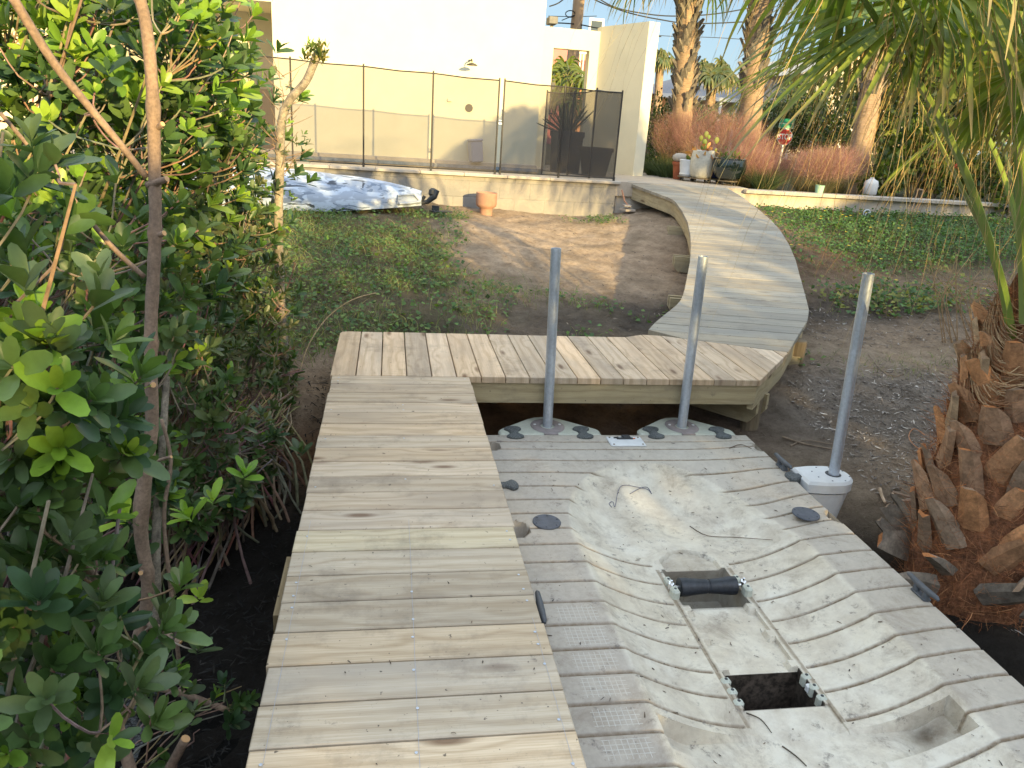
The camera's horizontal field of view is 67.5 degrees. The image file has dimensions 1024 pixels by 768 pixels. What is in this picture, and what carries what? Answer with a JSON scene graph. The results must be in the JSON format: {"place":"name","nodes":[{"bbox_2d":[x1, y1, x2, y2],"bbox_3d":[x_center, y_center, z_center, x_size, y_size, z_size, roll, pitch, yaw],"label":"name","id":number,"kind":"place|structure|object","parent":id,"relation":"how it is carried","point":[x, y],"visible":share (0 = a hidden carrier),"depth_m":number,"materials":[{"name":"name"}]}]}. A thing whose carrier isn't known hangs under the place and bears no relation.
{"place":"outdoors","nodes":[
{"label":"outdoors","id":0,"kind":"place"},
{"bbox_2d":[0,582,176,767],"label":"tidal water","id":1,"kind":"structure","parent":0,"point":[134,722],"depth_m":3.00,"materials":[{"name":"black liquid"}]},
{"bbox_2d":[187,702,242,767],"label":"mud flat","id":2,"kind":"structure","parent":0,"point":[212,724],"depth_m":3.02,"materials":[{"name":"soil"}]},
{"bbox_2d":[10,199,668,371],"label":"grass","id":3,"kind":"structure","parent":0,"point":[392,275],"depth_m":7.29,"materials":[{"name":"plant"}]},
{"bbox_2d":[267,160,747,196],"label":"patio","id":4,"kind":"structure","parent":0,"point":[625,185],"depth_m":11.24,"materials":[{"name":"concrete"}]},
{"bbox_2d":[672,161,679,179],"bbox_3d":[2.676,-3.427,12.294,0.230,0.270,0.230,1,19,-9],"label":"plant pot","id":5,"kind":"object","parent":4,"relation":"on","point":[676,168],"visible":0.52,"depth_m":12.23,"materials":[{"name":"ceramic"}]},
{"bbox_2d":[672,153,685,161],"bbox_3d":[2.688,-3.609,12.232,0.253,0.155,0.230,1,19,-9],"label":"garden stone","id":6,"kind":"object","parent":5,"relation":"on","point":[677,157],"visible":0.76,"depth_m":12.15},
{"bbox_2d":[677,155,693,180],"bbox_3d":[2.776,-3.400,12.052,0.310,0.387,0.310,1,19,-9],"label":"plant pot","id":7,"kind":"object","parent":4,"relation":"on","point":[684,169],"visible":0.7,"depth_m":11.97,"materials":[{"name":"white ceramic"}]},
{"bbox_2d":[685,142,719,182],"bbox_3d":[2.979,-3.438,11.874,0.536,0.600,0.503,1,19,-9],"label":"plant pot","id":8,"kind":"object","parent":4,"relation":"on","point":[702,160],"visible":0.97,"depth_m":11.73,"materials":[{"name":"white ceramic"}]},
{"bbox_2d":[699,131,718,151],"bbox_3d":[3.022,-3.715,11.765,0.330,0.318,0.029,1,19,-9],"label":"prickly pear","id":9,"kind":"object","parent":8,"relation":"in","point":[706,134],"visible":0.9,"depth_m":11.75,"materials":[{"name":"green plant"}]},
{"bbox_2d":[709,172,718,182],"bbox_3d":[3.180,-3.350,12.027,0.310,0.360,0.310,1,19,-9],"label":"plant pot","id":10,"kind":"object","parent":4,"relation":"on","point":[714,177],"visible":0.23,"depth_m":11.96,"materials":[{"name":"black ceramic"}]},
{"bbox_2d":[713,146,746,185],"bbox_3d":[3.307,-3.317,11.629,0.510,0.572,0.510,1,19,-9],"label":"plant pot","id":11,"kind":"object","parent":4,"relation":"on","point":[729,172],"visible":0.88,"depth_m":11.48,"materials":[{"name":"green ceramic"}]},
{"bbox_2d":[2,202,1023,767],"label":"ground","id":12,"kind":"structure","parent":0,"point":[596,256],"depth_m":6.43,"materials":[{"name":"soil"}]},
{"bbox_2d":[0,131,172,748],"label":"mangrove shrub","id":13,"kind":"object","parent":12,"relation":"on","point":[42,379],"visible":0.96,"depth_m":1.56,"materials":[{"name":"green plant"}]},
{"bbox_2d":[0,437,212,767],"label":"mangrove shrub","id":14,"kind":"object","parent":12,"relation":"on","point":[46,599],"visible":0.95,"depth_m":1.64,"materials":[{"name":"green plant"}]},
{"bbox_2d":[0,146,251,644],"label":"mangrove shrub","id":15,"kind":"object","parent":12,"relation":"on","point":[179,332],"visible":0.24,"depth_m":2.71,"materials":[{"name":"green plant"}]},
{"bbox_2d":[0,0,272,312],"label":"mangrove shrub","id":16,"kind":"object","parent":12,"relation":"on","point":[27,63],"visible":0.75,"depth_m":2.79,"materials":[{"name":"green plant"}]},
{"bbox_2d":[33,0,269,432],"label":"mangrove shrub","id":17,"kind":"object","parent":12,"relation":"on","point":[223,126],"visible":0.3,"depth_m":3.60,"materials":[{"name":"green plant"}]},
{"bbox_2d":[0,0,312,767],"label":"mangrove tree","id":18,"kind":"object","parent":12,"relation":"on","point":[149,572],"visible":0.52,"depth_m":2.29,"materials":[{"name":"brown plant"}]},
{"bbox_2d":[0,0,321,446],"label":"mangrove shrub","id":19,"kind":"object","parent":12,"relation":"on","point":[298,171],"visible":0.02,"depth_m":5.11,"materials":[{"name":"green plant"}]},
{"bbox_2d":[62,271,284,611],"bbox_3d":[-1.771,0.216,3.889,1.091,1.669,1.227,1,19,-9],"label":"mangrove shrub","id":20,"kind":"object","parent":12,"relation":"on","point":[236,504],"visible":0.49,"depth_m":3.59,"materials":[{"name":"green plant"}]},
{"bbox_2d":[68,404,289,604],"bbox_3d":[-1.760,0.604,3.941,1.164,0.889,1.384,1,19,-9],"label":"mangrove shrub","id":21,"kind":"object","parent":12,"relation":"on","point":[190,498],"visible":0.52,"depth_m":3.83,"materials":[{"name":"green plant"}]},
{"bbox_2d":[27,372,330,767],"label":"mud litter","id":22,"kind":"object","parent":12,"relation":"on","point":[213,669],"visible":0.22,"depth_m":3.54,"materials":[{"name":"brown plant"}]},
{"bbox_2d":[107,636,260,767],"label":"mangrove shrub","id":23,"kind":"object","parent":12,"relation":"on","point":[238,706],"visible":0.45,"depth_m":2.53,"materials":[{"name":"green plant"}]},
{"bbox_2d":[115,100,288,394],"bbox_3d":[-1.892,-0.685,4.756,1.078,2.137,1.075,-9,22,-32],"label":"mangrove shrub","id":24,"kind":"object","parent":12,"relation":"on","point":[250,212],"visible":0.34,"depth_m":4.61,"materials":[{"name":"green plant"}]},
{"bbox_2d":[122,238,304,452],"bbox_3d":[-1.835,-0.102,4.569,1.106,1.551,1.151,1,19,-9],"label":"mangrove shrub","id":25,"kind":"object","parent":12,"relation":"on","point":[269,313],"visible":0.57,"depth_m":4.56,"materials":[{"name":"green plant"}]},
{"bbox_2d":[129,365,312,556],"bbox_3d":[-1.683,0.418,4.370,1.065,0.833,1.063,-5,21,-24],"label":"mangrove shrub","id":26,"kind":"object","parent":12,"relation":"on","point":[277,410],"visible":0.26,"depth_m":4.35,"materials":[{"name":"green plant"}]},
{"bbox_2d":[223,36,329,388],"bbox_3d":[-1.500,-0.887,4.842,0.719,2.443,0.274,1,19,-9],"label":"mangrove tree","id":27,"kind":"object","parent":12,"relation":"on","point":[319,53],"visible":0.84,"depth_m":4.62,"materials":[{"name":"brown plant"}]},
{"bbox_2d":[126,163,452,212],"bbox_3d":[-2.743,-2.454,9.580,3.999,0.460,0.816,1,19,-8],"label":"tarp","id":28,"kind":"object","parent":12,"relation":"on","point":[336,192],"visible":0.5,"depth_m":9.46,"materials":[{"name":"grey plastic"}]},
{"bbox_2d":[299,293,375,370],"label":"bare stem","id":29,"kind":"object","parent":12,"relation":"on","point":[325,320],"visible":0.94,"depth_m":5.50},
{"bbox_2d":[68,150,620,216],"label":"retaining wall","id":30,"kind":"structure","parent":12,"relation":"on","point":[568,196],"depth_m":10.66,"materials":[{"name":"concrete"}]},
{"bbox_2d":[79,43,623,180],"bbox_3d":[-2.156,-3.713,10.535,7.265,1.365,0.997,1,19,-9],"label":"pool fence","id":31,"kind":"object","parent":30,"relation":"on","point":[363,115],"visible":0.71,"depth_m":10.29,"materials":[{"name":"brown fabric"}]},
{"bbox_2d":[11,202,826,373],"bbox_3d":[-1.682,-1.194,7.889,7.655,0.948,5.450,1,19,-9],"label":"creeping ground cover","id":32,"kind":"object","parent":12,"relation":"on","point":[361,315],"visible":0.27,"depth_m":7.33,"materials":[{"name":"green plant"}]},
{"bbox_2d":[476,191,496,215],"bbox_3d":[-0.346,-2.426,10.325,0.284,0.304,0.284,1,19,-9],"label":"planter","id":33,"kind":"object","parent":12,"relation":"on","point":[486,203],"visible":0.98,"depth_m":10.22,"materials":[{"name":"ceramic"}]},
{"bbox_2d":[246,181,808,767],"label":"boardwalk","id":34,"kind":"structure","parent":12,"relation":"on","point":[442,609],"depth_m":2.91,"materials":[{"name":"brown wood"}]},
{"bbox_2d":[311,382,534,763],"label":"deck crumbs","id":35,"kind":"object","parent":34,"relation":"on","point":[410,574],"visible":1,"depth_m":2.33,"materials":[{"name":"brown wood"}]},
{"bbox_2d":[543,247,560,427],"bbox_3d":[0.226,0.003,4.612,0.114,1.637,0.059,1,19,-9],"label":"steel pole","id":36,"kind":"object","parent":12,"relation":"on","point":[554,280],"visible":0.81,"depth_m":4.49,"materials":[{"name":"metal"}]},
{"bbox_2d":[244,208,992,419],"bbox_3d":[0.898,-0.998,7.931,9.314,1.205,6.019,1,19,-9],"label":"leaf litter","id":37,"kind":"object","parent":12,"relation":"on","point":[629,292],"visible":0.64,"depth_m":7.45,"materials":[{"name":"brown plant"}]},
{"bbox_2d":[619,204,635,211],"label":"timber offcuts","id":38,"kind":"object","parent":12,"relation":"on","point":[627,209],"visible":1,"depth_m":10.76,"materials":[{"name":"beige"}]},
{"bbox_2d":[677,255,707,427],"bbox_3d":[1.085,0.017,4.753,0.088,1.622,0.059,1,19,-9],"label":"steel pole","id":39,"kind":"object","parent":12,"relation":"on","point":[699,287],"visible":0.84,"depth_m":4.63,"materials":[{"name":"metal"}]},
{"bbox_2d":[487,426,1023,767],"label":"floating dock","id":40,"kind":"object","parent":12,"relation":"on","point":[901,697],"visible":0.96,"depth_m":3.03,"materials":[{"name":"grey plastic"}]},
{"bbox_2d":[498,417,600,434],"bbox_3d":[0.210,0.325,4.741,0.628,0.170,0.298,1,19,-9],"label":"pile bracket","id":41,"kind":"object","parent":40,"relation":"attached to","point":[532,426],"visible":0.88,"depth_m":4.66,"materials":[{"name":"black plastic"}]},
{"bbox_2d":[609,485,651,506],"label":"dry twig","id":42,"kind":"object","parent":40,"relation":"on","point":[630,493],"visible":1,"depth_m":4.12,"materials":[{"name":"grey wood"}]},
{"bbox_2d":[637,418,734,434],"bbox_3d":[1.065,0.335,4.880,0.628,0.170,0.298,1,19,-9],"label":"pile bracket","id":43,"kind":"object","parent":40,"relation":"attached to","point":[666,426],"visible":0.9,"depth_m":4.80,"materials":[{"name":"black plastic"}]},
{"bbox_2d":[690,526,769,539],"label":"dry twig","id":44,"kind":"object","parent":40,"relation":"on","point":[733,537],"visible":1,"depth_m":3.77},
{"bbox_2d":[746,712,771,732],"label":"dry twig","id":45,"kind":"object","parent":40,"relation":"on","point":[760,719],"visible":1,"depth_m":2.62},
{"bbox_2d":[532,443,1018,765],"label":"specks","id":46,"kind":"object","parent":40,"relation":"on","point":[748,621],"visible":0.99,"depth_m":3.02,"materials":[{"name":"brown soil"}]},
{"bbox_2d":[782,746,806,765],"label":"dry twig","id":47,"kind":"object","parent":40,"relation":"on","point":[794,755],"visible":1,"depth_m":2.48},
{"bbox_2d":[790,466,852,517],"bbox_3d":[1.720,0.649,4.285,0.303,0.324,0.238,1,19,-9],"label":"pile bracket","id":48,"kind":"object","parent":40,"relation":"attached to","point":[817,483],"visible":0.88,"depth_m":4.17,"materials":[{"name":"white plastic"}]},
{"bbox_2d":[565,0,1023,634],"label":"palm tree","id":49,"kind":"object","parent":12,"relation":"on","point":[953,536],"visible":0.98,"depth_m":3.44,"materials":[{"name":"green plant"}]},
{"bbox_2d":[782,436,830,449],"bbox_3d":[1.948,0.389,5.071,0.310,0.032,0.026,12,20,22],"label":"driftwood stick","id":50,"kind":"object","parent":12,"relation":"on","point":[790,439],"visible":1,"depth_m":5.07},
{"bbox_2d":[790,440,832,445],"bbox_3d":[1.996,0.397,5.083,0.323,0.030,0.070,3,19,-2],"label":"driftwood stick","id":51,"kind":"object","parent":12,"relation":"on","point":[809,440],"visible":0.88,"depth_m":5.08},
{"bbox_2d":[613,189,1011,217],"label":"retaining wall","id":52,"kind":"structure","parent":12,"relation":"on","point":[869,202],"depth_m":11.48,"materials":[{"name":"concrete"}]},
{"bbox_2d":[815,185,824,192],"bbox_3d":[4.614,-2.925,11.492,0.144,0.115,0.144,1,19,-9],"label":"plastic cup","id":53,"kind":"object","parent":52,"relation":"on","point":[820,188],"visible":0.99,"depth_m":11.45,"materials":[{"name":"green"}]},
{"bbox_2d":[653,307,1023,634],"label":"shredded mulch","id":54,"kind":"object","parent":12,"relation":"on","point":[895,398],"visible":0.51,"depth_m":5.58,"materials":[{"name":"brown wood"}]},
{"bbox_2d":[788,304,969,476],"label":"pale splinters","id":55,"kind":"object","parent":54,"relation":"on","point":[877,394],"visible":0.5,"depth_m":5.61,"materials":[{"name":"brown wood"}]},
{"bbox_2d":[824,272,874,494],"bbox_3d":[1.784,0.232,4.143,0.130,1.674,0.057,1,19,-9],"label":"steel pole","id":56,"kind":"object","parent":12,"relation":"on","point":[857,337],"visible":0.77,"depth_m":4.02,"materials":[{"name":"metal"}]},
{"bbox_2d":[878,487,885,503],"bbox_3d":[2.208,0.663,4.565,0.024,0.041,0.143,7,19,8],"label":"driftwood stick","id":57,"kind":"object","parent":12,"relation":"on","point":[881,494],"visible":1,"depth_m":4.58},
{"bbox_2d":[755,203,1017,296],"bbox_3d":[7.311,-1.750,10.070,8.468,0.641,3.858,1,19,-9],"label":"flowering ground cover","id":58,"kind":"object","parent":12,"relation":"on","point":[862,219],"visible":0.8,"depth_m":9.97,"materials":[{"name":"green plant"}]},
{"bbox_2d":[765,205,1015,288],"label":"yellow flowers","id":59,"kind":"object","parent":58,"relation":"on","point":[870,227],"visible":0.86,"depth_m":10.40,"materials":[{"name":"yellow plant"}]},
{"bbox_2d":[862,345,911,376],"bbox_3d":[3.124,-0.199,6.343,0.297,0.050,0.827,7,19,8],"label":"driftwood stick","id":60,"kind":"object","parent":12,"relation":"on","point":[881,369],"visible":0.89,"depth_m":6.10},
{"bbox_2d":[796,239,994,379],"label":"dry grass","id":61,"kind":"structure","parent":12,"relation":"on","point":[913,369],"depth_m":7.72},
{"bbox_2d":[801,269,994,317],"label":"bank creeper","id":62,"kind":"object","parent":12,"relation":"on","point":[926,296],"visible":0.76,"depth_m":7.72,"materials":[{"name":"green plant"}]},
{"bbox_2d":[892,491,909,497],"bbox_3d":[2.348,0.666,4.536,0.178,0.025,0.015,20,24,39],"label":"driftwood stick","id":63,"kind":"object","parent":12,"relation":"on","point":[898,493],"visible":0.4,"depth_m":4.56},
{"bbox_2d":[911,189,923,211],"bbox_3d":[6.146,-2.757,11.627,0.080,0.401,0.240,17,23,34],"label":"wooden frame","id":64,"kind":"object","parent":12,"relation":"on","point":[915,198],"visible":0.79,"depth_m":11.62,"materials":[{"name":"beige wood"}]},
{"bbox_2d":[908,244,1009,342],"bbox_3d":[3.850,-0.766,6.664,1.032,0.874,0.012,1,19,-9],"label":"dead shrub","id":65,"kind":"object","parent":12,"relation":"on","point":[957,305],"visible":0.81,"depth_m":6.67,"materials":[{"name":"plant"}]},
{"bbox_2d":[545,0,1012,154],"label":"sky","id":66,"kind":"structure","parent":0,"point":[708,47],"materials":[{"name":"blue"}]},
{"bbox_2d":[643,147,1014,201],"bbox_3d":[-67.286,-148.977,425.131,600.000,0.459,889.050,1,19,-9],"label":"ground","id":67,"kind":"structure","parent":0,"point":[900,194],"depth_m":14.29,"materials":[{"name":"plant"}]},
{"bbox_2d":[0,0,546,165],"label":"house","id":68,"kind":"structure","parent":67,"relation":"on","point":[494,39],"depth_m":11.98,"materials":[{"name":"paint"}]},
{"bbox_2d":[546,16,557,26],"bbox_3d":[0.719,-6.484,13.909,0.160,0.320,0.300,1,19,-9],"label":"roof vent","id":69,"kind":"object","parent":68,"relation":"attached to","point":[551,21],"visible":0.86,"depth_m":13.75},
{"bbox_2d":[551,56,584,88],"bbox_3d":[1.298,-6.010,16.447,3.050,1.956,2.923,20,24,38],"label":"distant palm","id":70,"kind":"object","parent":67,"relation":"on","point":[560,67],"visible":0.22,"depth_m":15.67,"materials":[{"name":"green plant"}]},
{"bbox_2d":[567,0,584,84],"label":"utility pole","id":71,"kind":"object","parent":67,"relation":"on","point":[578,10],"visible":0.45,"depth_m":18.01,"materials":[{"name":"brown wood"}]},
{"bbox_2d":[558,22,660,36],"bbox_3d":[2.232,-8.421,18.182,2.754,0.132,0.027,1,19,-9],"label":"overhead wire","id":72,"kind":"object","parent":71,"relation":"attached to","point":[581,25],"visible":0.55,"depth_m":18.07,"materials":[{"name":"black"}]},
{"bbox_2d":[595,0,742,23],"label":"overhead wire","id":73,"kind":"object","parent":71,"relation":"attached to","point":[662,19],"visible":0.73,"depth_m":18.45,"materials":[{"name":"black"}]},
{"bbox_2d":[601,0,747,16],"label":"overhead wire","id":74,"kind":"object","parent":71,"relation":"attached to","point":[666,15],"visible":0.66,"depth_m":18.34,"materials":[{"name":"black"}]},
{"bbox_2d":[551,18,604,76],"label":"house","id":75,"kind":"structure","parent":67,"relation":"on","point":[596,22],"depth_m":29.77,"materials":[{"name":"white paint"}]},
{"bbox_2d":[585,18,604,63],"bbox_3d":[3.244,-13.225,30.122,0.600,2.100,0.085,1,19,-9],"label":"window","id":76,"kind":"structure","parent":75,"relation":"in","point":[594,22],"depth_m":29.81,"materials":[{"name":"white paint"}]},
{"bbox_2d":[541,21,659,175],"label":"courtyard wall","id":77,"kind":"structure","parent":67,"relation":"on","point":[635,112],"depth_m":12.46,"materials":[{"name":"paint"}]},
{"bbox_2d":[643,155,672,175],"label":"grass tuft","id":78,"kind":"object","parent":67,"relation":"on","point":[648,169],"visible":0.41,"depth_m":12.96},
{"bbox_2d":[572,0,746,164],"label":"sabal palm","id":79,"kind":"object","parent":67,"relation":"on","point":[685,71],"visible":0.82,"depth_m":13.91,"materials":[{"name":"brown plant"}]},
{"bbox_2d":[644,157,676,177],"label":"grass tuft","id":80,"kind":"object","parent":67,"relation":"on","point":[669,172],"visible":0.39,"depth_m":12.62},
{"bbox_2d":[650,48,674,154],"bbox_3d":[4.718,-8.943,25.386,1.656,4.071,1.454,7,19,9],"label":"distant palm","id":81,"kind":"object","parent":67,"relation":"on","point":[663,61],"visible":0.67,"depth_m":24.90,"materials":[{"name":"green plant"}]},
{"bbox_2d":[644,88,683,171],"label":"hedge shrub","id":82,"kind":"object","parent":67,"relation":"on","point":[650,144],"visible":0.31,"depth_m":15.03,"materials":[{"name":"brown plant"}]},
{"bbox_2d":[647,103,702,174],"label":"pink grass clump","id":83,"kind":"object","parent":67,"relation":"on","point":[668,136],"visible":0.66,"depth_m":13.25,"materials":[{"name":"plant"}]},
{"bbox_2d":[648,104,738,154],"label":"hedge shrub","id":84,"kind":"object","parent":67,"relation":"on","point":[699,106],"visible":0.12,"depth_m":16.82,"materials":[{"name":"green plant"}]},
{"bbox_2d":[647,79,740,152],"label":"house","id":85,"kind":"structure","parent":67,"relation":"on","point":[668,86],"depth_m":33.52,"materials":[{"name":"paint"}]},
{"bbox_2d":[670,98,739,156],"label":"pink grass clump","id":86,"kind":"object","parent":67,"relation":"on","point":[704,129],"visible":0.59,"depth_m":12.88,"materials":[{"name":"plant"}]},
{"bbox_2d":[696,54,740,146],"bbox_3d":[5.546,-7.807,21.710,2.075,2.883,2.067,1,19,-9],"label":"distant palm","id":87,"kind":"object","parent":67,"relation":"on","point":[716,74],"visible":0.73,"depth_m":20.98,"materials":[{"name":"green plant"}]},
{"bbox_2d":[704,103,775,185],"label":"pink grass clump","id":88,"kind":"object","parent":67,"relation":"on","point":[727,120],"visible":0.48,"depth_m":12.66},
{"bbox_2d":[722,137,785,188],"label":"pink grass clump","id":89,"kind":"object","parent":67,"relation":"on","point":[761,161],"visible":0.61,"depth_m":11.74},
{"bbox_2d":[724,125,788,186],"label":"pink grass clump","id":90,"kind":"object","parent":67,"relation":"on","point":[771,143],"visible":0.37,"depth_m":12.40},
{"bbox_2d":[641,0,882,175],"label":"sabal palm","id":91,"kind":"object","parent":67,"relation":"on","point":[748,103],"visible":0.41,"depth_m":13.01,"materials":[{"name":"brown plant"}]},
{"bbox_2d":[740,165,797,189],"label":"grass tuft","id":92,"kind":"object","parent":67,"relation":"on","point":[766,182],"visible":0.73,"depth_m":11.53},
{"bbox_2d":[747,153,799,189],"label":"pink grass clump","id":93,"kind":"object","parent":67,"relation":"on","point":[782,167],"visible":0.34,"depth_m":12.10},
{"bbox_2d":[721,75,831,159],"bbox_3d":[8.219,-8.390,24.060,3.378,2.707,3.538,15,22,30],"label":"distant palm","id":94,"kind":"object","parent":67,"relation":"on","point":[778,95],"visible":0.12,"depth_m":23.84,"materials":[{"name":"green plant"}]},
{"bbox_2d":[777,118,794,161],"bbox_3d":[6.843,-6.026,19.327,0.390,1.263,0.108,5,19,4],"label":"stop sign","id":95,"kind":"object","parent":67,"relation":"on","point":[782,134],"visible":0.85,"depth_m":19.23,"materials":[{"name":"metal"}]},
{"bbox_2d":[772,144,836,191],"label":"pink grass clump","id":96,"kind":"object","parent":67,"relation":"on","point":[789,160],"visible":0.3,"depth_m":12.14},
{"bbox_2d":[761,95,851,164],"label":"hedge shrub","id":97,"kind":"object","parent":67,"relation":"on","point":[774,110],"visible":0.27,"depth_m":22.13,"materials":[{"name":"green plant"}]},
{"bbox_2d":[736,57,893,162],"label":"house","id":98,"kind":"structure","parent":67,"relation":"on","point":[779,76],"depth_m":30.81,"materials":[{"name":"beige"}]},
{"bbox_2d":[783,139,870,192],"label":"pink grass clump","id":99,"kind":"object","parent":67,"relation":"on","point":[829,186],"visible":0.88,"depth_m":11.54,"materials":[{"name":"plant"}]},
{"bbox_2d":[813,138,877,193],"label":"pink grass clump","id":100,"kind":"object","parent":67,"relation":"on","point":[843,189],"visible":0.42,"depth_m":11.98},
{"bbox_2d":[761,52,959,161],"bbox_3d":[10.783,-7.930,22.088,7.002,3.879,4.664,1,19,-9],"label":"hedge shrub","id":101,"kind":"object","parent":67,"relation":"on","point":[845,139],"visible":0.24,"depth_m":21.72,"materials":[{"name":"green plant"}]},
{"bbox_2d":[862,177,878,194],"bbox_3d":[5.565,-3.064,11.861,0.252,0.260,0.160,1,19,-9],"label":"plastic jug","id":102,"kind":"object","parent":67,"relation":"on","point":[873,189],"visible":0.9,"depth_m":11.81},
{"bbox_2d":[779,0,969,194],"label":"sabal palm","id":103,"kind":"object","parent":67,"relation":"on","point":[865,119],"visible":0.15,"depth_m":12.61,"materials":[{"name":"brown plant"}]},
{"bbox_2d":[854,115,952,196],"bbox_3d":[6.524,-3.764,12.835,1.858,1.453,1.190,1,19,-9],"label":"sea grape","id":104,"kind":"object","parent":67,"relation":"on","point":[889,151],"visible":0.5,"depth_m":12.61,"materials":[{"name":"green plant"}]},
{"bbox_2d":[842,30,1010,183],"bbox_3d":[9.173,-5.888,15.767,5.282,3.898,2.516,1,19,-9],"label":"sea grape","id":105,"kind":"object","parent":67,"relation":"on","point":[916,110],"visible":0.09,"depth_m":15.29,"materials":[{"name":"green plant"}]},
{"bbox_2d":[852,10,1009,178],"bbox_3d":[13.722,-9.433,21.658,7.564,7.355,4.638,11,20,20],"label":"background tree","id":106,"kind":"object","parent":67,"relation":"on","point":[956,103],"depth_m":21.95,"materials":[{"name":"green plant"}]},
{"bbox_2d":[911,107,983,199],"bbox_3d":[7.147,-3.688,12.473,1.344,1.613,0.865,1,19,-9],"label":"sea grape","id":107,"kind":"object","parent":67,"relation":"on","point":[940,187],"visible":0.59,"depth_m":12.47,"materials":[{"name":"green plant"}]},
{"bbox_2d":[941,139,1014,215],"bbox_3d":[7.747,-3.337,12.260,1.294,1.194,1.926,1,19,-9],"label":"sea grape","id":108,"kind":"object","parent":67,"relation":"on","point":[999,190],"visible":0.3,"depth_m":12.19,"materials":[{"name":"green plant"}]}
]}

